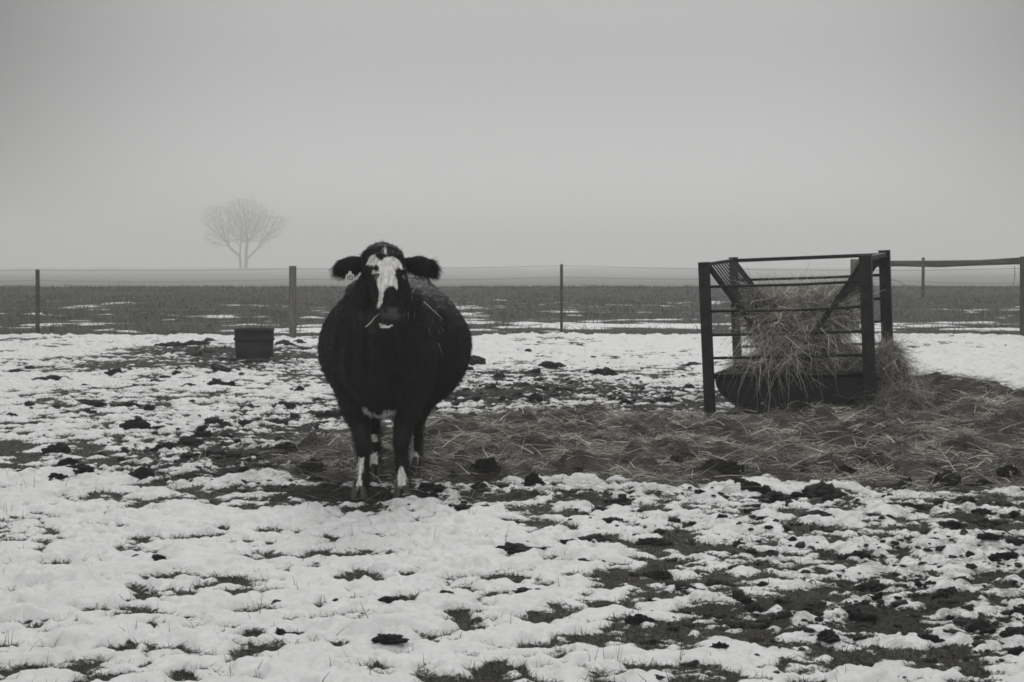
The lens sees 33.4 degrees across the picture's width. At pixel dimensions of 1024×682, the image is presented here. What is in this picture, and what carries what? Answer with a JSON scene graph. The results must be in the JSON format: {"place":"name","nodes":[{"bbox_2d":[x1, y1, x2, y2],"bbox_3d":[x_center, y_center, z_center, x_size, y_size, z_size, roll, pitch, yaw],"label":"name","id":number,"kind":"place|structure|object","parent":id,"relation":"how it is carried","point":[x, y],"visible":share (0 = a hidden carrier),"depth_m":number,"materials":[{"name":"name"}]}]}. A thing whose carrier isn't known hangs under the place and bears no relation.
{"place":"outdoors","nodes":[
{"label":"outdoors","id":0,"kind":"place"},
{"bbox_2d":[0,267,1023,681],"bbox_3d":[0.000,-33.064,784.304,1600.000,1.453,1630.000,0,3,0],"label":"ground","id":1,"kind":"structure","parent":0,"point":[464,543],"depth_m":9.09,"materials":[{"name":"snow"}]},
{"bbox_2d":[41,442,71,453],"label":"mud clod","id":2,"kind":"object","parent":1,"relation":"on","point":[58,447],"visible":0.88,"depth_m":12.42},
{"bbox_2d":[47,472,66,479],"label":"mud clod","id":3,"kind":"object","parent":1,"relation":"on","point":[60,476],"visible":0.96,"depth_m":10.65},
{"bbox_2d":[46,375,72,380],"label":"mud clod","id":4,"kind":"object","parent":1,"relation":"on","point":[55,377],"visible":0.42,"depth_m":19.84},
{"bbox_2d":[57,457,78,465],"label":"mud clod","id":5,"kind":"object","parent":1,"relation":"on","point":[68,460],"visible":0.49,"depth_m":11.73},
{"bbox_2d":[67,463,94,473],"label":"mud clod","id":6,"kind":"object","parent":1,"relation":"on","point":[82,468],"visible":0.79,"depth_m":11.18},
{"bbox_2d":[79,400,104,406],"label":"mud clod","id":7,"kind":"object","parent":1,"relation":"on","point":[94,403],"visible":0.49,"depth_m":16.69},
{"bbox_2d":[104,368,123,375],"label":"mud clod","id":8,"kind":"object","parent":1,"relation":"on","point":[111,372],"visible":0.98,"depth_m":21.05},
{"bbox_2d":[116,402,143,406],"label":"mud clod","id":9,"kind":"object","parent":1,"relation":"on","point":[128,404],"visible":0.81,"depth_m":16.43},
{"bbox_2d":[119,417,150,429],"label":"mud clod","id":10,"kind":"object","parent":1,"relation":"on","point":[137,423],"visible":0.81,"depth_m":14.03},
{"bbox_2d":[128,466,156,479],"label":"mud clod","id":11,"kind":"object","parent":1,"relation":"on","point":[140,472],"visible":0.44,"depth_m":10.98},
{"bbox_2d":[143,404,154,409],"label":"mud clod","id":12,"kind":"object","parent":1,"relation":"on","point":[149,407],"visible":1,"depth_m":15.81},
{"bbox_2d":[149,554,166,560],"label":"mud clod","id":13,"kind":"object","parent":1,"relation":"on","point":[156,557],"visible":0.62,"depth_m":7.89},
{"bbox_2d":[150,442,176,451],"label":"mud clod","id":14,"kind":"object","parent":1,"relation":"on","point":[167,445],"visible":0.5,"depth_m":12.58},
{"bbox_2d":[162,341,187,346],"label":"mud clod","id":15,"kind":"object","parent":1,"relation":"on","point":[174,344],"visible":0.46,"depth_m":28.27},
{"bbox_2d":[181,473,195,480],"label":"mud clod","id":16,"kind":"object","parent":1,"relation":"on","point":[187,476],"visible":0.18,"depth_m":10.77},
{"bbox_2d":[177,436,204,445],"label":"mud clod","id":17,"kind":"object","parent":1,"relation":"on","point":[190,440],"visible":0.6,"depth_m":12.97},
{"bbox_2d":[179,350,202,355],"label":"mud clod","id":18,"kind":"object","parent":1,"relation":"on","point":[197,353],"visible":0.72,"depth_m":26.17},
{"bbox_2d":[184,340,210,345],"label":"mud clod","id":19,"kind":"object","parent":1,"relation":"on","point":[197,342],"visible":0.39,"depth_m":29.17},
{"bbox_2d":[196,425,207,430],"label":"mud clod","id":20,"kind":"object","parent":1,"relation":"on","point":[201,428],"visible":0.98,"depth_m":14.03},
{"bbox_2d":[193,430,215,437],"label":"mud clod","id":21,"kind":"object","parent":1,"relation":"on","point":[208,434],"visible":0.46,"depth_m":13.56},
{"bbox_2d":[204,417,223,424],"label":"mud clod","id":22,"kind":"object","parent":1,"relation":"on","point":[212,420],"visible":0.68,"depth_m":14.67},
{"bbox_2d":[191,450,244,458],"bbox_3d":[-2.072,0.823,12.085,0.482,0.114,0.367,1,3,20],"label":"mud clod","id":23,"kind":"object","parent":1,"relation":"on","point":[208,453],"visible":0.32,"depth_m":12.01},
{"bbox_2d":[207,378,235,385],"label":"mud clod","id":24,"kind":"object","parent":1,"relation":"on","point":[214,381],"visible":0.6,"depth_m":19.30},
{"bbox_2d":[202,466,249,475],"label":"mud clod","id":25,"kind":"object","parent":1,"relation":"on","point":[240,469],"visible":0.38,"depth_m":11.09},
{"bbox_2d":[211,363,240,371],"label":"mud clod","id":26,"kind":"object","parent":1,"relation":"on","point":[217,367],"visible":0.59,"depth_m":21.79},
{"bbox_2d":[238,419,250,424],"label":"mud clod","id":27,"kind":"object","parent":1,"relation":"on","point":[244,422],"visible":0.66,"depth_m":14.71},
{"bbox_2d":[200,194,289,267],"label":"bare tree","id":28,"kind":"object","parent":1,"relation":"on","point":[243,239],"visible":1,"depth_m":618.25,"materials":[{"name":"grey plant"}]},
{"bbox_2d":[233,328,274,358],"bbox_3d":[-3.843,0.042,25.452,0.616,0.459,0.616,0,3,0],"label":"rubber tub","id":29,"kind":"object","parent":1,"relation":"on","point":[251,343],"visible":0.94,"depth_m":25.21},
{"bbox_2d":[240,358,268,362],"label":"mud clod","id":30,"kind":"object","parent":1,"relation":"on","point":[252,360],"visible":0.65,"depth_m":24.10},
{"bbox_2d":[256,462,274,468],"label":"mud clod","id":31,"kind":"object","parent":1,"relation":"on","point":[267,465],"visible":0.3,"depth_m":11.40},
{"bbox_2d":[263,418,288,423],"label":"mud clod","id":32,"kind":"object","parent":1,"relation":"on","point":[277,421],"visible":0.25,"depth_m":14.88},
{"bbox_2d":[268,441,299,453],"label":"mud clod","id":33,"kind":"object","parent":1,"relation":"on","point":[286,445],"visible":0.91,"depth_m":12.25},
{"bbox_2d":[272,401,296,408],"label":"mud clod","id":34,"kind":"object","parent":1,"relation":"on","point":[289,405],"visible":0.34,"depth_m":16.16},
{"bbox_2d":[274,339,295,345],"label":"mud clod","id":35,"kind":"object","parent":1,"relation":"on","point":[286,342],"visible":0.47,"depth_m":29.10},
{"bbox_2d":[275,627,295,635],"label":"mud clod","id":36,"kind":"object","parent":1,"relation":"on","point":[281,631],"visible":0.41,"depth_m":6.31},
{"bbox_2d":[293,458,327,473],"bbox_3d":[-1.323,0.834,11.200,0.253,0.139,0.184,0,3,3],"label":"mud clod","id":37,"kind":"object","parent":1,"relation":"on","point":[306,465],"visible":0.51,"depth_m":11.16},
{"bbox_2d":[314,410,341,416],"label":"mud clod","id":38,"kind":"object","parent":1,"relation":"on","point":[329,413],"visible":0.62,"depth_m":15.26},
{"bbox_2d":[371,633,408,644],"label":"mud clod","id":39,"kind":"object","parent":1,"relation":"on","point":[386,639],"visible":1,"depth_m":6.04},
{"bbox_2d":[377,596,402,603],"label":"mud clod","id":40,"kind":"object","parent":1,"relation":"on","point":[388,599],"visible":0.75,"depth_m":6.81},
{"bbox_2d":[316,240,472,499],"bbox_3d":[-0.752,0.161,10.662,1.010,1.564,2.712,0,3,0],"label":"cow","id":41,"kind":"object","parent":1,"relation":"on","point":[384,363],"visible":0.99,"depth_m":9.95},
{"bbox_2d":[324,290,457,390],"bbox_3d":[-0.747,0.015,10.035,0.872,0.665,1.380,0,3,0],"label":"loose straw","id":42,"kind":"object","parent":41,"relation":"on","point":[420,317],"visible":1,"depth_m":10.17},
{"bbox_2d":[415,492,439,497],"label":"mud clod","id":43,"kind":"object","parent":1,"relation":"on","point":[427,494],"visible":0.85,"depth_m":9.96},
{"bbox_2d":[412,482,448,492],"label":"mud clod","id":44,"kind":"object","parent":1,"relation":"on","point":[424,487],"visible":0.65,"depth_m":10.39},
{"bbox_2d":[450,392,469,396],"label":"mud clod","id":45,"kind":"object","parent":1,"relation":"on","point":[457,394],"visible":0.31,"depth_m":17.77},
{"bbox_2d":[453,504,472,509],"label":"mud clod","id":46,"kind":"object","parent":1,"relation":"on","point":[460,506],"visible":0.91,"depth_m":9.52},
{"bbox_2d":[3,472,925,679],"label":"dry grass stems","id":47,"kind":"object","parent":1,"relation":"on","point":[359,615],"visible":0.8,"depth_m":6.02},
{"bbox_2d":[468,355,485,365],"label":"mud clod","id":48,"kind":"object","parent":1,"relation":"on","point":[475,359],"visible":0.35,"depth_m":23.24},
{"bbox_2d":[469,481,487,488],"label":"mud clod","id":49,"kind":"object","parent":1,"relation":"on","point":[478,484],"visible":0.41,"depth_m":10.50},
{"bbox_2d":[470,457,501,471],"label":"mud clod","id":50,"kind":"object","parent":1,"relation":"on","point":[483,466],"visible":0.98,"depth_m":10.97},
{"bbox_2d":[491,373,512,377],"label":"mud clod","id":51,"kind":"object","parent":1,"relation":"on","point":[500,375],"visible":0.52,"depth_m":20.75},
{"bbox_2d":[0,283,1019,335],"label":"stubble","id":52,"kind":"object","parent":1,"relation":"on","point":[519,289],"visible":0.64,"depth_m":59.33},
{"bbox_2d":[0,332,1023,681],"bbox_3d":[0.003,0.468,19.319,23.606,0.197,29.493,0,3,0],"label":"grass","id":53,"kind":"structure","parent":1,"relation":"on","point":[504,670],"depth_m":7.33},
{"bbox_2d":[0,257,1023,337],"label":"wire fence","id":54,"kind":"object","parent":1,"relation":"on","point":[292,288],"visible":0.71,"depth_m":33.26,"materials":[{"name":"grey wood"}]},
{"bbox_2d":[2,345,1023,680],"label":"mud crumbs","id":55,"kind":"object","parent":1,"relation":"on","point":[810,605],"visible":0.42,"depth_m":8.33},
{"bbox_2d":[495,542,550,554],"bbox_3d":[0.043,0.987,8.101,0.288,0.062,0.163,1,3,12],"label":"mud clod","id":56,"kind":"object","parent":1,"relation":"on","point":[511,548],"visible":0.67,"depth_m":8.08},
{"bbox_2d":[512,587,539,593],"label":"mud clod","id":57,"kind":"object","parent":1,"relation":"on","point":[522,589],"visible":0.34,"depth_m":7.08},
{"bbox_2d":[521,472,545,486],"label":"mud clod","id":58,"kind":"object","parent":1,"relation":"on","point":[531,479],"visible":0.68,"depth_m":10.48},
{"bbox_2d":[527,392,544,401],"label":"mud clod","id":59,"kind":"object","parent":1,"relation":"on","point":[535,396],"visible":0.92,"depth_m":17.05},
{"bbox_2d":[538,361,565,367],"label":"mud clod","id":60,"kind":"object","parent":1,"relation":"on","point":[548,364],"visible":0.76,"depth_m":23.02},
{"bbox_2d":[576,387,604,391],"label":"mud clod","id":61,"kind":"object","parent":1,"relation":"on","point":[589,389],"visible":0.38,"depth_m":18.47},
{"bbox_2d":[577,533,611,541],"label":"mud clod","id":62,"kind":"object","parent":1,"relation":"on","point":[597,536],"visible":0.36,"depth_m":8.47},
{"bbox_2d":[171,366,1023,510],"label":"hay bedding","id":63,"kind":"object","parent":1,"relation":"on","point":[593,448],"visible":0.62,"depth_m":11.96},
{"bbox_2d":[588,366,618,375],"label":"mud clod","id":64,"kind":"object","parent":1,"relation":"on","point":[605,371],"visible":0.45,"depth_m":21.41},
{"bbox_2d":[602,517,624,523],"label":"mud clod","id":65,"kind":"object","parent":1,"relation":"on","point":[608,520],"visible":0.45,"depth_m":9.05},
{"bbox_2d":[604,495,631,503],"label":"mud clod","id":66,"kind":"object","parent":1,"relation":"on","point":[624,498],"visible":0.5,"depth_m":9.87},
{"bbox_2d":[624,614,654,624],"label":"mud clod","id":67,"kind":"object","parent":1,"relation":"on","point":[629,619],"visible":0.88,"depth_m":6.54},
{"bbox_2d":[639,639,661,644],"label":"mud clod","id":68,"kind":"object","parent":1,"relation":"on","point":[651,641],"visible":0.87,"depth_m":6.21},
{"bbox_2d":[636,537,673,545],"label":"mud clod","id":69,"kind":"object","parent":1,"relation":"on","point":[662,541],"visible":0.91,"depth_m":8.41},
{"bbox_2d":[642,569,672,580],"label":"mud clod","id":70,"kind":"object","parent":1,"relation":"on","point":[658,573],"visible":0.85,"depth_m":7.49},
{"bbox_2d":[658,395,677,402],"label":"mud clod","id":71,"kind":"object","parent":1,"relation":"on","point":[666,398],"visible":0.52,"depth_m":16.79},
{"bbox_2d":[661,455,684,464],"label":"mud clod","id":72,"kind":"object","parent":1,"relation":"on","point":[676,458],"visible":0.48,"depth_m":11.36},
{"bbox_2d":[674,582,695,590],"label":"mud clod","id":73,"kind":"object","parent":1,"relation":"on","point":[682,585],"visible":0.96,"depth_m":7.21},
{"bbox_2d":[709,641,729,648],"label":"mud clod","id":74,"kind":"object","parent":1,"relation":"on","point":[719,644],"visible":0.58,"depth_m":6.05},
{"bbox_2d":[704,578,735,586],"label":"mud clod","id":75,"kind":"object","parent":1,"relation":"on","point":[716,582],"visible":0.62,"depth_m":7.31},
{"bbox_2d":[702,458,744,474],"bbox_3d":[1.353,0.809,10.999,0.301,0.112,0.220,0,3,10],"label":"mud clod","id":76,"kind":"object","parent":1,"relation":"on","point":[728,465],"visible":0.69,"depth_m":10.94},
{"bbox_2d":[729,622,746,628],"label":"mud clod","id":77,"kind":"object","parent":1,"relation":"on","point":[734,626],"visible":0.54,"depth_m":6.44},
{"bbox_2d":[732,477,746,482],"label":"mud clod","id":78,"kind":"object","parent":1,"relation":"on","point":[740,480],"visible":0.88,"depth_m":10.47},
{"bbox_2d":[737,596,752,603],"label":"mud clod","id":79,"kind":"object","parent":1,"relation":"on","point":[746,600],"visible":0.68,"depth_m":6.96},
{"bbox_2d":[740,480,760,490],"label":"mud clod","id":80,"kind":"object","parent":1,"relation":"on","point":[744,486],"visible":1,"depth_m":10.15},
{"bbox_2d":[744,603,764,611],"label":"mud clod","id":81,"kind":"object","parent":1,"relation":"on","point":[758,608],"visible":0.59,"depth_m":6.79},
{"bbox_2d":[756,485,771,494],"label":"mud clod","id":82,"kind":"object","parent":1,"relation":"on","point":[763,489],"visible":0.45,"depth_m":10.11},
{"bbox_2d":[738,491,797,502],"bbox_3d":[1.509,0.922,10.013,0.395,0.091,0.303,0,3,-5],"label":"mud clod","id":83,"kind":"object","parent":1,"relation":"on","point":[769,497],"visible":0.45,"depth_m":9.94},
{"bbox_2d":[771,613,794,619],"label":"mud clod","id":84,"kind":"object","parent":1,"relation":"on","point":[780,616],"visible":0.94,"depth_m":6.57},
{"bbox_2d":[698,250,892,416],"bbox_3d":[2.614,-0.010,15.520,1.522,1.538,1.275,-1,4,20],"label":"hay feeder","id":85,"kind":"object","parent":1,"relation":"on","point":[861,276],"visible":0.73,"depth_m":15.12,"materials":[{"name":"paint"}]},
{"bbox_2d":[719,336,862,405],"bbox_3d":[2.606,0.270,15.550,1.567,0.769,1.449,0,3,0],"label":"trough hay","id":86,"kind":"object","parent":85,"relation":"in","point":[852,363],"visible":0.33,"depth_m":15.21},
{"bbox_2d":[712,262,888,411],"bbox_3d":[2.609,0.060,15.474,1.533,1.612,1.880,1,3,22],"label":"rack hay","id":87,"kind":"object","parent":85,"relation":"in","point":[790,345],"visible":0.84,"depth_m":15.05},
{"bbox_2d":[789,491,811,497],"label":"mud clod","id":88,"kind":"object","parent":1,"relation":"on","point":[795,494],"visible":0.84,"depth_m":10.06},
{"bbox_2d":[793,463,811,471],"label":"mud clod","id":89,"kind":"object","parent":1,"relation":"on","point":[803,467],"visible":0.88,"depth_m":11.04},
{"bbox_2d":[801,510,831,515],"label":"mud clod","id":90,"kind":"object","parent":1,"relation":"on","point":[816,512],"visible":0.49,"depth_m":9.30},
{"bbox_2d":[801,481,847,497],"bbox_3d":[1.866,0.899,10.226,0.345,0.114,0.272,1,3,18],"label":"mud clod","id":91,"kind":"object","parent":1,"relation":"on","point":[819,488],"visible":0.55,"depth_m":10.16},
{"bbox_2d":[816,628,840,642],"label":"mud clod","id":92,"kind":"object","parent":1,"relation":"on","point":[828,636],"visible":1,"depth_m":6.16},
{"bbox_2d":[822,494,836,500],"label":"mud clod","id":93,"kind":"object","parent":1,"relation":"on","point":[829,497],"visible":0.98,"depth_m":9.91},
{"bbox_2d":[835,464,858,473],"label":"mud clod","id":94,"kind":"object","parent":1,"relation":"on","point":[845,468],"visible":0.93,"depth_m":10.86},
{"bbox_2d":[847,610,862,621],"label":"mud clod","id":95,"kind":"object","parent":1,"relation":"on","point":[854,615],"visible":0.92,"depth_m":6.58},
{"bbox_2d":[836,550,875,559],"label":"mud clod","id":96,"kind":"object","parent":1,"relation":"on","point":[860,554],"visible":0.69,"depth_m":8.02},
{"bbox_2d":[856,454,876,463],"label":"mud clod","id":97,"kind":"object","parent":1,"relation":"on","point":[868,456],"visible":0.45,"depth_m":11.17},
{"bbox_2d":[856,579,884,591],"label":"mud clod","id":98,"kind":"object","parent":1,"relation":"on","point":[871,586],"visible":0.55,"depth_m":7.27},
{"bbox_2d":[862,613,879,619],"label":"mud clod","id":99,"kind":"object","parent":1,"relation":"on","point":[868,616],"visible":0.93,"depth_m":6.60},
{"bbox_2d":[871,591,882,600],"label":"mud clod","id":100,"kind":"object","parent":1,"relation":"on","point":[875,597],"visible":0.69,"depth_m":7.00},
{"bbox_2d":[834,323,955,416],"bbox_3d":[3.461,0.512,15.112,1.389,1.411,1.928,1,3,18],"label":"spilled hay","id":101,"kind":"object","parent":1,"relation":"on","point":[899,387],"visible":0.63,"depth_m":14.85},
{"bbox_2d":[884,477,912,489],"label":"mud clod","id":102,"kind":"object","parent":1,"relation":"on","point":[900,484],"visible":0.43,"depth_m":10.51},
{"bbox_2d":[901,502,923,509],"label":"mud clod","id":103,"kind":"object","parent":1,"relation":"on","point":[913,505],"visible":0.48,"depth_m":9.58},
{"bbox_2d":[921,258,924,297],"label":"fence post","id":104,"kind":"object","parent":1,"relation":"on","point":[923,283],"visible":0.87,"depth_m":71.91,"materials":[{"name":"grey wood"}]},
{"bbox_2d":[917,633,945,643],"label":"mud clod","id":105,"kind":"object","parent":1,"relation":"on","point":[935,639],"visible":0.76,"depth_m":6.21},
{"bbox_2d":[930,592,947,598],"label":"mud clod","id":106,"kind":"object","parent":1,"relation":"on","point":[940,594],"visible":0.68,"depth_m":7.01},
{"bbox_2d":[927,469,961,488],"bbox_3d":[2.680,0.855,10.524,0.226,0.124,0.191,-1,3,-13],"label":"mud clod","id":107,"kind":"object","parent":1,"relation":"on","point":[941,478],"visible":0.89,"depth_m":10.48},
{"bbox_2d":[939,520,965,529],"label":"mud clod","id":108,"kind":"object","parent":1,"relation":"on","point":[949,523],"visible":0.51,"depth_m":9.00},
{"bbox_2d":[951,496,977,502],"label":"mud clod","id":109,"kind":"object","parent":1,"relation":"on","point":[970,499],"visible":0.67,"depth_m":9.84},
{"bbox_2d":[966,517,990,523],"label":"mud clod","id":110,"kind":"object","parent":1,"relation":"on","point":[984,520],"visible":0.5,"depth_m":9.06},
{"bbox_2d":[967,478,993,487],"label":"mud clod","id":111,"kind":"object","parent":1,"relation":"on","point":[983,482],"visible":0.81,"depth_m":10.52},
{"bbox_2d":[966,616,995,633],"bbox_3d":[1.763,1.076,6.400,0.108,0.070,0.125,0,3,0],"label":"mud clod","id":112,"kind":"object","parent":1,"relation":"on","point":[979,623],"visible":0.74,"depth_m":6.40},
{"bbox_2d":[971,508,991,514],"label":"mud clod","id":113,"kind":"object","parent":1,"relation":"on","point":[983,511],"visible":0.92,"depth_m":9.39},
{"bbox_2d":[976,532,1000,539],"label":"mud clod","id":114,"kind":"object","parent":1,"relation":"on","point":[987,536],"visible":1,"depth_m":8.26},
{"bbox_2d":[988,552,1018,561],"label":"mud clod","id":115,"kind":"object","parent":1,"relation":"on","point":[1006,556],"visible":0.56,"depth_m":7.84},
{"bbox_2d":[996,464,1020,476],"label":"mud clod","id":116,"kind":"object","parent":1,"relation":"on","point":[1005,471],"visible":0.98,"depth_m":10.60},
{"bbox_2d":[998,626,1023,637],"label":"mud clod","id":117,"kind":"object","parent":1,"relation":"on","point":[1009,631],"visible":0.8,"depth_m":6.23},
{"bbox_2d":[1003,538,1023,544],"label":"mud clod","id":118,"kind":"object","parent":1,"relation":"on","point":[1016,541],"visible":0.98,"depth_m":8.28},
{"bbox_2d":[1007,646,1023,655],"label":"mud clod","id":119,"kind":"object","parent":1,"relation":"on","point":[1016,651],"visible":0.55,"depth_m":6.00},
{"bbox_2d":[1009,605,1023,615],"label":"mud clod","id":120,"kind":"object","parent":1,"relation":"on","point":[1015,609],"visible":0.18,"depth_m":6.63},
{"bbox_2d":[0,0,1023,266],"label":"sky","id":121,"kind":"structure","parent":0,"point":[461,133],"materials":[{"name":"grey"}]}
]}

